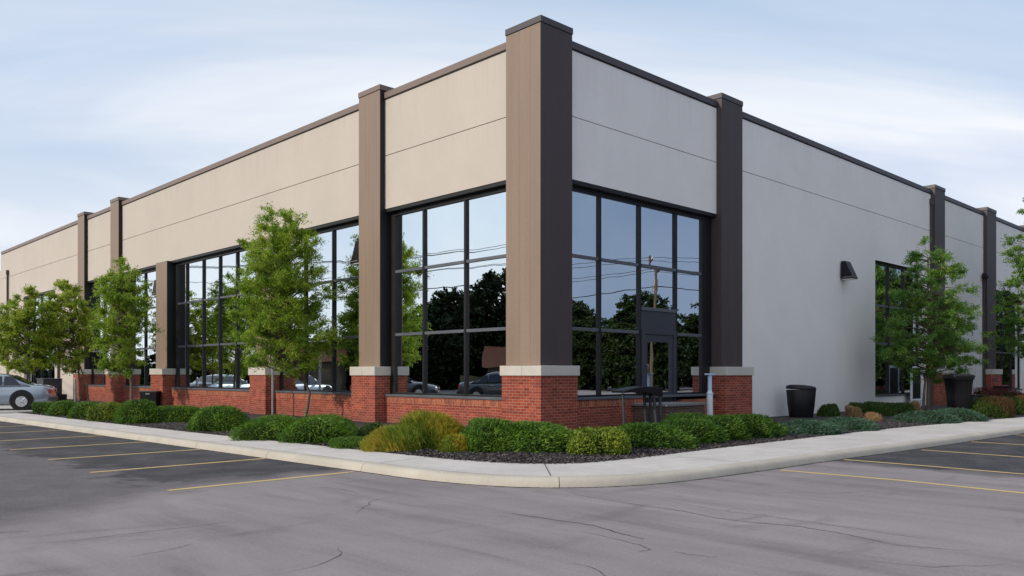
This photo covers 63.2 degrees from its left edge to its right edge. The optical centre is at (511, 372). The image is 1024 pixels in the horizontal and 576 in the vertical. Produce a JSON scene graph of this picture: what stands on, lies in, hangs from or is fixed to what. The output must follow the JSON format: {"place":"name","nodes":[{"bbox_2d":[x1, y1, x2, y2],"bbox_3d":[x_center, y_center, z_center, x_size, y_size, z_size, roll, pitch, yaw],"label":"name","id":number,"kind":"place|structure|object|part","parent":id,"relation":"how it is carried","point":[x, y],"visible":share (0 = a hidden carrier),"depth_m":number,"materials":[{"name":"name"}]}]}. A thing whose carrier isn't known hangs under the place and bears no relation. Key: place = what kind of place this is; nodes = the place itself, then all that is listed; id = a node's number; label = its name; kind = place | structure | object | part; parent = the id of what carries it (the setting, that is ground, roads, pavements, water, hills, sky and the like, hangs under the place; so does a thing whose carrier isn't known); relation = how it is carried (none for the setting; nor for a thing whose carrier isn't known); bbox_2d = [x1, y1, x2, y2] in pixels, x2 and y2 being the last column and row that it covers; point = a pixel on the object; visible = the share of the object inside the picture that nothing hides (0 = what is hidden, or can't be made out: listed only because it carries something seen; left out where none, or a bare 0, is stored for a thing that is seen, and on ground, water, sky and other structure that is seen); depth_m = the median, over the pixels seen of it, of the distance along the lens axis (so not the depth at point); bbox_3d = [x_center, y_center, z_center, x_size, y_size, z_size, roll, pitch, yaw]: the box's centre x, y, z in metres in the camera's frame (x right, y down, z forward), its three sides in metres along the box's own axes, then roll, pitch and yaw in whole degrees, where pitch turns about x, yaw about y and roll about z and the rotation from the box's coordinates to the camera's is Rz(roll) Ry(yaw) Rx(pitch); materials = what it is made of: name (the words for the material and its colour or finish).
{"place":"outdoors","nodes":[
{"label":"outdoors","id":0,"kind":"place"},
{"bbox_2d":[0,405,32,412],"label":"driveway","id":1,"kind":"structure","parent":0,"point":[6,409],"depth_m":35.18,"materials":[{"name":"concrete"}]},
{"bbox_2d":[0,373,57,409],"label":"parked car","id":2,"kind":"object","parent":1,"relation":"on","point":[17,392],"visible":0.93,"depth_m":35.39,"materials":[{"name":"silver metal"}]},
{"bbox_3d":[-22.004,0.340,35.085,2.288,0.385,0.149,0,0,-20],"label":"side window","id":3,"kind":"part","parent":2,"relation":"part of","materials":[{"name":"black glass"}]},
{"bbox_3d":[-21.300,0.277,36.223,0.686,0.343,1.456,0,0,-20],"label":"rear window","id":4,"kind":"part","parent":2,"relation":"part of","materials":[{"name":"black glass"}]},
{"bbox_2d":[139,391,160,405],"bbox_3d":[-16.991,1.250,39.078,0.860,0.800,0.635,0,0,0],"label":"storage box","id":5,"kind":"object","parent":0,"point":[153,396],"visible":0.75,"depth_m":38.81,"materials":[{"name":"black plastic"}]},
{"bbox_2d":[0,422,1023,575],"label":"asphalt lot","id":6,"kind":"structure","parent":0,"point":[300,526],"depth_m":10.20,"materials":[{"name":"grey asphalt"}]},
{"bbox_2d":[23,475,998,575],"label":"pavement crack","id":7,"kind":"object","parent":6,"relation":"on","point":[621,533],"visible":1,"depth_m":9.35,"materials":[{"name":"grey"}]},
{"bbox_2d":[0,15,1023,430],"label":"commercial building","id":8,"kind":"structure","parent":6,"relation":"on","point":[540,217],"depth_m":27.45,"materials":[{"name":"beige concrete"}]},
{"bbox_2d":[24,290,54,383],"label":"window","id":9,"kind":"structure","parent":8,"relation":"in","point":[50,373],"depth_m":55.44,"materials":[{"name":"glass"}]},
{"bbox_2d":[87,279,109,386],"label":"window","id":10,"kind":"structure","parent":8,"relation":"in","point":[97,379],"depth_m":47.72,"materials":[{"name":"glass"}]},
{"bbox_2d":[122,265,155,387],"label":"window","id":11,"kind":"structure","parent":8,"relation":"in","point":[141,378],"depth_m":42.18,"materials":[{"name":"glass"}]},
{"bbox_2d":[152,280,155,295],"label":"wall light","id":12,"kind":"object","parent":8,"relation":"attached to","point":[154,289],"visible":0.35,"depth_m":40.40,"materials":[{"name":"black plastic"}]},
{"bbox_2d":[170,241,255,390],"bbox_3d":[-12.974,-2.267,36.284,0.350,6.045,8.910,0,0,-44],"label":"window","id":13,"kind":"structure","parent":8,"relation":"in","point":[204,360],"depth_m":36.90,"materials":[{"name":"glass"}]},
{"bbox_2d":[274,216,358,394],"bbox_3d":[-6.974,-2.267,30.068,0.350,6.045,6.090,0,0,-44],"label":"window","id":14,"kind":"structure","parent":8,"relation":"in","point":[335,378],"depth_m":29.37,"materials":[{"name":"glass"}]},
{"bbox_2d":[350,241,358,264],"bbox_3d":[-5.098,-4.030,28.031,0.488,0.760,0.555,0,0,-44],"label":"wall light","id":15,"kind":"object","parent":8,"relation":"attached to","point":[355,258],"visible":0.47,"depth_m":27.83,"materials":[{"name":"black plastic"}]},
{"bbox_2d":[384,180,514,399],"bbox_3d":[-1.977,-2.267,24.891,0.350,6.045,5.900,0,0,-44],"label":"window","id":16,"kind":"structure","parent":8,"relation":"in","point":[448,257],"depth_m":24.93,"materials":[{"name":"glass"}]},
{"bbox_2d":[560,180,716,399],"bbox_3d":[4.066,-2.267,25.254,7.410,6.045,0.350,0,0,-44],"label":"window","id":17,"kind":"structure","parent":8,"relation":"in","point":[606,226],"depth_m":24.66,"materials":[{"name":"glass"}]},
{"bbox_2d":[641,206,675,402],"bbox_3d":[4.547,-2.050,25.814,1.790,6.020,0.214,0,0,-44],"label":"door","id":18,"kind":"structure","parent":8,"relation":"in","point":[658,314],"depth_m":25.84,"materials":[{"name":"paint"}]},
{"bbox_2d":[841,261,857,279],"bbox_3d":[13.825,-4.200,34.115,0.488,0.760,0.555,0,0,-44],"label":"wall light","id":19,"kind":"object","parent":8,"relation":"attached to","point":[848,272],"visible":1,"depth_m":34.00,"materials":[{"name":"black plastic"}]},
{"bbox_2d":[875,260,917,396],"bbox_3d":[17.847,-2.007,38.522,5.390,6.125,0.300,0,0,-44],"label":"window","id":20,"kind":"structure","parent":8,"relation":"in","point":[888,382],"depth_m":37.92,"materials":[{"name":"glass"}]},
{"bbox_2d":[982,274,989,277],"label":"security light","id":21,"kind":"object","parent":8,"relation":"attached to","point":[985,276],"visible":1,"depth_m":46.24,"materials":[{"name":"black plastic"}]},
{"bbox_2d":[996,290,1022,389],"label":"window","id":22,"kind":"structure","parent":8,"relation":"in","point":[1010,364],"depth_m":50.44,"materials":[{"name":"glass"}]},
{"bbox_2d":[0,416,1023,487],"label":"kerb","id":23,"kind":"structure","parent":6,"relation":"on","point":[565,481],"depth_m":15.63,"materials":[{"name":"concrete"}]},
{"bbox_2d":[0,421,1023,493],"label":"parking line","id":24,"kind":"object","parent":6,"relation":"on","point":[351,471],"visible":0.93,"depth_m":15.29,"materials":[{"name":"yellow paint"}]},
{"bbox_2d":[1,421,1022,487],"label":"gutter grime","id":25,"kind":"object","parent":6,"relation":"on","point":[531,487],"visible":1,"depth_m":15.60,"materials":[{"name":"grey concrete"}]},
{"bbox_2d":[0,413,1023,477],"bbox_3d":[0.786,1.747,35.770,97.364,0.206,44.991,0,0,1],"label":"sidewalk","id":26,"kind":"structure","parent":0,"point":[728,455],"depth_m":17.42,"materials":[{"name":"concrete"}]},
{"bbox_2d":[0,0,1023,270],"label":"sky","id":27,"kind":"structure","parent":0,"point":[102,101],"materials":[{"name":"blue"}]},
{"bbox_2d":[20,399,1023,463],"bbox_3d":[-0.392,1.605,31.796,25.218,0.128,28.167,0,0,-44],"label":"bark mulch","id":28,"kind":"object","parent":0,"point":[588,459],"visible":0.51,"depth_m":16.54,"materials":[{"name":"brown wood"}]},
{"bbox_2d":[0,284,61,379],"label":"honey locust tree","id":29,"kind":"object","parent":28,"relation":"on","point":[19,318],"visible":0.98,"depth_m":40.57,"materials":[{"name":"green plant"}]},
{"bbox_2d":[30,401,53,412],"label":"round shrub","id":30,"kind":"object","parent":28,"relation":"on","point":[41,407],"visible":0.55,"depth_m":33.67,"materials":[{"name":"green plant"}]},
{"bbox_2d":[36,378,66,400],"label":"utility cabinet","id":31,"kind":"object","parent":28,"relation":"on","point":[55,383],"visible":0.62,"depth_m":47.96,"materials":[{"name":"grey metal"}]},
{"bbox_2d":[46,399,78,415],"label":"round shrub","id":32,"kind":"object","parent":28,"relation":"on","point":[58,407],"visible":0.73,"depth_m":31.80,"materials":[{"name":"green plant"}]},
{"bbox_2d":[35,279,97,402],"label":"honey locust tree","id":33,"kind":"object","parent":28,"relation":"on","point":[65,326],"visible":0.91,"depth_m":41.89,"materials":[{"name":"green plant"}]},
{"bbox_2d":[74,377,75,401],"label":"marker post","id":34,"kind":"object","parent":28,"relation":"on","point":[75,389],"visible":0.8,"depth_m":40.84,"materials":[{"name":"metal"}]},
{"bbox_2d":[67,401,101,418],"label":"round shrub","id":35,"kind":"object","parent":28,"relation":"on","point":[78,411],"visible":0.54,"depth_m":29.80,"materials":[{"name":"green plant"}]},
{"bbox_2d":[85,401,122,421],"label":"round shrub","id":36,"kind":"object","parent":28,"relation":"on","point":[102,412],"visible":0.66,"depth_m":28.19,"materials":[{"name":"green plant"}]},
{"bbox_2d":[83,255,164,400],"bbox_3d":[-17.300,-1.786,37.199,3.270,6.875,2.976,0,0,-24],"label":"honey locust tree","id":37,"kind":"object","parent":28,"relation":"on","point":[117,295],"visible":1,"depth_m":36.79,"materials":[{"name":"green plant"}]},
{"bbox_2d":[113,398,160,423],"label":"round shrub","id":38,"kind":"object","parent":28,"relation":"on","point":[137,411],"visible":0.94,"depth_m":26.93,"materials":[{"name":"green plant"}]},
{"bbox_2d":[152,404,204,422],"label":"hedge","id":39,"kind":"object","parent":28,"relation":"on","point":[174,413],"visible":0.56,"depth_m":27.25,"materials":[{"name":"green plant"}]},
{"bbox_2d":[185,404,250,431],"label":"round shrub","id":40,"kind":"object","parent":28,"relation":"on","point":[216,418],"visible":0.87,"depth_m":23.36,"materials":[{"name":"green plant"}]},
{"bbox_2d":[228,414,299,440],"bbox_3d":[-5.963,1.368,21.039,2.047,0.682,2.172,0,0,0],"label":"spreading shrub","id":41,"kind":"object","parent":28,"relation":"on","point":[266,428],"visible":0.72,"depth_m":20.35,"materials":[{"name":"green plant"}]},
{"bbox_2d":[271,355,273,415],"bbox_3d":[-8.850,0.280,30.752,0.105,2.740,0.110,0,0,-44],"label":"signpost","id":42,"kind":"object","parent":28,"relation":"on","point":[272,394],"visible":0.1,"depth_m":30.73,"materials":[{"name":"metal"}]},
{"bbox_2d":[222,201,344,416],"bbox_3d":[-7.698,-2.084,28.191,4.067,7.493,3.728,0,0,-19],"label":"honey locust tree","id":43,"kind":"object","parent":28,"relation":"on","point":[286,279],"visible":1,"depth_m":27.57,"materials":[{"name":"green plant"}]},
{"bbox_2d":[277,415,357,443],"bbox_3d":[-4.642,1.349,20.146,1.959,0.717,2.056,0,0,0],"label":"spreading shrub","id":44,"kind":"object","parent":28,"relation":"on","point":[318,429],"visible":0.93,"depth_m":19.49,"materials":[{"name":"green plant"}]},
{"bbox_2d":[299,413,359,433],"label":"spreading shrub","id":45,"kind":"object","parent":28,"relation":"on","point":[347,420],"visible":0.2,"depth_m":21.24,"materials":[{"name":"green plant"}]},
{"bbox_2d":[328,436,366,448],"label":"ground cover","id":46,"kind":"object","parent":28,"relation":"on","point":[343,442],"visible":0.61,"depth_m":18.18,"materials":[{"name":"green plant"}]},
{"bbox_2d":[357,422,383,436],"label":"dark shrub","id":47,"kind":"object","parent":28,"relation":"on","point":[370,427],"visible":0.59,"depth_m":20.46,"materials":[{"name":"green plant"}]},
{"bbox_2d":[359,423,425,451],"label":"gold shrub","id":48,"kind":"object","parent":28,"relation":"on","point":[389,438],"visible":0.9,"depth_m":17.39,"materials":[{"name":"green plant"}]},
{"bbox_2d":[396,407,464,449],"bbox_3d":[-1.721,1.262,18.250,1.719,1.026,1.545,0,0,0],"label":"gold shrub","id":49,"kind":"object","parent":28,"relation":"on","point":[435,427],"visible":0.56,"depth_m":17.91,"materials":[{"name":"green plant"}]},
{"bbox_2d":[437,433,470,452],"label":"gold shrub","id":50,"kind":"object","parent":28,"relation":"on","point":[451,442],"visible":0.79,"depth_m":17.05,"materials":[{"name":"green plant"}]},
{"bbox_2d":[460,415,519,452],"bbox_3d":[-0.424,1.290,17.478,1.477,0.829,1.412,0,0,0],"label":"spreading shrub","id":51,"kind":"object","parent":28,"relation":"on","point":[488,435],"visible":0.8,"depth_m":17.02,"materials":[{"name":"green plant"}]},
{"bbox_2d":[508,419,575,453],"bbox_3d":[0.564,1.331,17.416,1.665,0.750,1.806,0,0,0],"label":"spreading shrub","id":52,"kind":"object","parent":28,"relation":"on","point":[537,436],"visible":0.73,"depth_m":16.94,"materials":[{"name":"green plant"}]},
{"bbox_2d":[565,426,631,455],"bbox_3d":[1.753,1.390,16.957,1.365,0.588,1.435,0,0,0],"label":"spreading shrub","id":53,"kind":"object","parent":28,"relation":"on","point":[601,440],"visible":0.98,"depth_m":16.43,"materials":[{"name":"green plant"}]},
{"bbox_2d":[612,386,662,423],"bbox_3d":[3.412,0.970,22.581,1.340,1.199,0.560,0,0,-30],"label":"metal table","id":54,"kind":"object","parent":28,"relation":"on","point":[651,392],"visible":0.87,"depth_m":22.57,"materials":[{"name":"black metal"}]},
{"bbox_2d":[618,421,700,449],"bbox_3d":[3.150,1.385,18.695,2.117,0.636,2.212,0,0,0],"label":"spreading shrub","id":55,"kind":"object","parent":28,"relation":"on","point":[645,434],"visible":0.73,"depth_m":18.00,"materials":[{"name":"green plant"}]},
{"bbox_2d":[661,411,708,423],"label":"spreading shrub","id":56,"kind":"object","parent":28,"relation":"on","point":[690,415],"visible":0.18,"depth_m":21.50,"materials":[{"name":"green plant"}]},
{"bbox_2d":[662,417,731,444],"bbox_3d":[4.290,1.373,19.855,1.879,0.658,1.879,0,0,0],"label":"spreading shrub","id":57,"kind":"object","parent":28,"relation":"on","point":[703,431],"visible":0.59,"depth_m":19.24,"materials":[{"name":"green plant"}]},
{"bbox_2d":[705,373,714,415],"bbox_3d":[6.125,0.835,25.748,0.320,1.630,0.320,0,0,-44],"label":"ash post","id":58,"kind":"object","parent":28,"relation":"on","point":[709,393],"visible":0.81,"depth_m":25.68,"materials":[{"name":"silver metal"}]},
{"bbox_2d":[697,414,752,440],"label":"spreading shrub","id":59,"kind":"object","parent":28,"relation":"on","point":[737,427],"visible":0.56,"depth_m":20.20,"materials":[{"name":"green plant"}]},
{"bbox_2d":[732,412,789,437],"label":"spreading shrub","id":60,"kind":"object","parent":28,"relation":"on","point":[762,426],"visible":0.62,"depth_m":20.98,"materials":[{"name":"green plant"}]},
{"bbox_2d":[786,385,815,417],"bbox_3d":[10.400,1.036,29.916,1.080,1.227,0.745,0,0,0],"label":"litter bin","id":61,"kind":"object","parent":28,"relation":"on","point":[801,402],"visible":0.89,"depth_m":29.64,"materials":[{"name":"black plastic"}]},
{"bbox_2d":[777,419,844,434],"bbox_3d":[8.082,1.469,22.618,1.886,0.467,1.798,0,0,0],"label":"creeping juniper","id":62,"kind":"object","parent":28,"relation":"on","point":[805,427],"visible":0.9,"depth_m":22.13,"materials":[{"name":"green plant"}]},
{"bbox_2d":[816,403,839,416],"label":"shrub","id":63,"kind":"object","parent":28,"relation":"on","point":[829,410],"visible":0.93,"depth_m":30.26,"materials":[{"name":"green plant"}]},
{"bbox_2d":[823,416,880,430],"bbox_3d":[9.791,1.481,24.382,1.959,0.442,2.082,0,0,0],"label":"creeping juniper","id":64,"kind":"object","parent":28,"relation":"on","point":[846,423],"visible":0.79,"depth_m":23.74,"materials":[{"name":"green plant"}]},
{"bbox_2d":[844,404,862,416],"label":"dry grass tuft","id":65,"kind":"object","parent":28,"relation":"on","point":[852,411],"visible":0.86,"depth_m":30.05,"materials":[{"name":"brown plant"}]},
{"bbox_2d":[849,402,865,413],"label":"boxwood hedge","id":66,"kind":"object","parent":28,"relation":"on","point":[856,404],"visible":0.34,"depth_m":32.17,"materials":[{"name":"green plant"}]},
{"bbox_2d":[863,412,883,421],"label":"dry grass tuft","id":67,"kind":"object","parent":28,"relation":"on","point":[875,417],"visible":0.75,"depth_m":27.72,"materials":[{"name":"brown plant"}]},
{"bbox_2d":[861,401,914,415],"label":"boxwood hedge","id":68,"kind":"object","parent":28,"relation":"on","point":[887,409],"visible":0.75,"depth_m":30.84,"materials":[{"name":"green plant"}]},
{"bbox_2d":[910,365,921,404],"bbox_3d":[18.963,0.650,39.015,1.240,2.000,0.080,0,0,-44],"label":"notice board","id":69,"kind":"object","parent":28,"relation":"on","point":[916,391],"visible":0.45,"depth_m":39.02,"materials":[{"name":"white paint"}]},
{"bbox_2d":[910,400,921,410],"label":"dry grass tuft","id":70,"kind":"object","parent":28,"relation":"on","point":[916,404],"visible":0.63,"depth_m":31.05,"materials":[{"name":"brown plant"}]},
{"bbox_2d":[890,410,961,423],"bbox_3d":[13.847,1.456,27.791,2.219,0.494,2.082,0,0,0],"label":"creeping juniper","id":71,"kind":"object","parent":28,"relation":"on","point":[930,416],"visible":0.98,"depth_m":27.22,"materials":[{"name":"green plant"}]},
{"bbox_2d":[869,235,993,410],"bbox_3d":[16.874,-1.974,33.742,4.338,7.257,4.675,0,0,-44],"label":"horizontal branch tree","id":72,"kind":"object","parent":28,"relation":"on","point":[920,298],"visible":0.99,"depth_m":33.17,"materials":[{"name":"green plant"}]},
{"bbox_2d":[942,374,974,409],"bbox_3d":[16.537,0.834,30.841,0.840,1.588,0.918,0,0,-4],"label":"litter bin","id":73,"kind":"object","parent":28,"relation":"on","point":[958,389],"visible":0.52,"depth_m":30.49,"materials":[{"name":"black plastic"}]},
{"bbox_2d":[933,407,989,421],"bbox_3d":[15.360,1.435,28.943,1.885,0.543,2.264,0,0,0],"label":"creeping juniper","id":74,"kind":"object","parent":28,"relation":"on","point":[967,415],"visible":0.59,"depth_m":28.16,"materials":[{"name":"green plant"}]},
{"bbox_2d":[971,395,983,402],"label":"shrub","id":75,"kind":"object","parent":28,"relation":"on","point":[973,397],"visible":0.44,"depth_m":30.93,"materials":[{"name":"grey plant"}]},
{"bbox_2d":[970,394,1016,417],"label":"mixed shrub","id":76,"kind":"object","parent":28,"relation":"on","point":[991,406],"visible":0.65,"depth_m":30.30,"materials":[{"name":"green plant"}]},
{"bbox_2d":[972,387,1023,396],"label":"barberry shrub","id":77,"kind":"object","parent":28,"relation":"on","point":[996,392],"visible":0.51,"depth_m":39.47,"materials":[{"name":"red plant"}]},
{"bbox_2d":[992,377,1008,390],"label":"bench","id":78,"kind":"object","parent":28,"relation":"on","point":[994,379],"visible":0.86,"depth_m":43.41,"materials":[{"name":"black paint"}]},
{"bbox_2d":[978,198,1023,358],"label":"horizontal branch tree","id":79,"kind":"object","parent":28,"relation":"on","point":[1015,319],"visible":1,"depth_m":40.77,"materials":[{"name":"green plant"}]},
{"bbox_2d":[999,396,1023,414],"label":"mixed shrub","id":80,"kind":"object","parent":28,"relation":"on","point":[1019,407],"visible":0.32,"depth_m":32.43,"materials":[{"name":"green plant"}]},
{"bbox_2d":[1016,394,1023,399],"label":"orange shrub","id":81,"kind":"object","parent":28,"relation":"on","point":[1021,397],"visible":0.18,"depth_m":36.35,"materials":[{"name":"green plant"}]}
]}

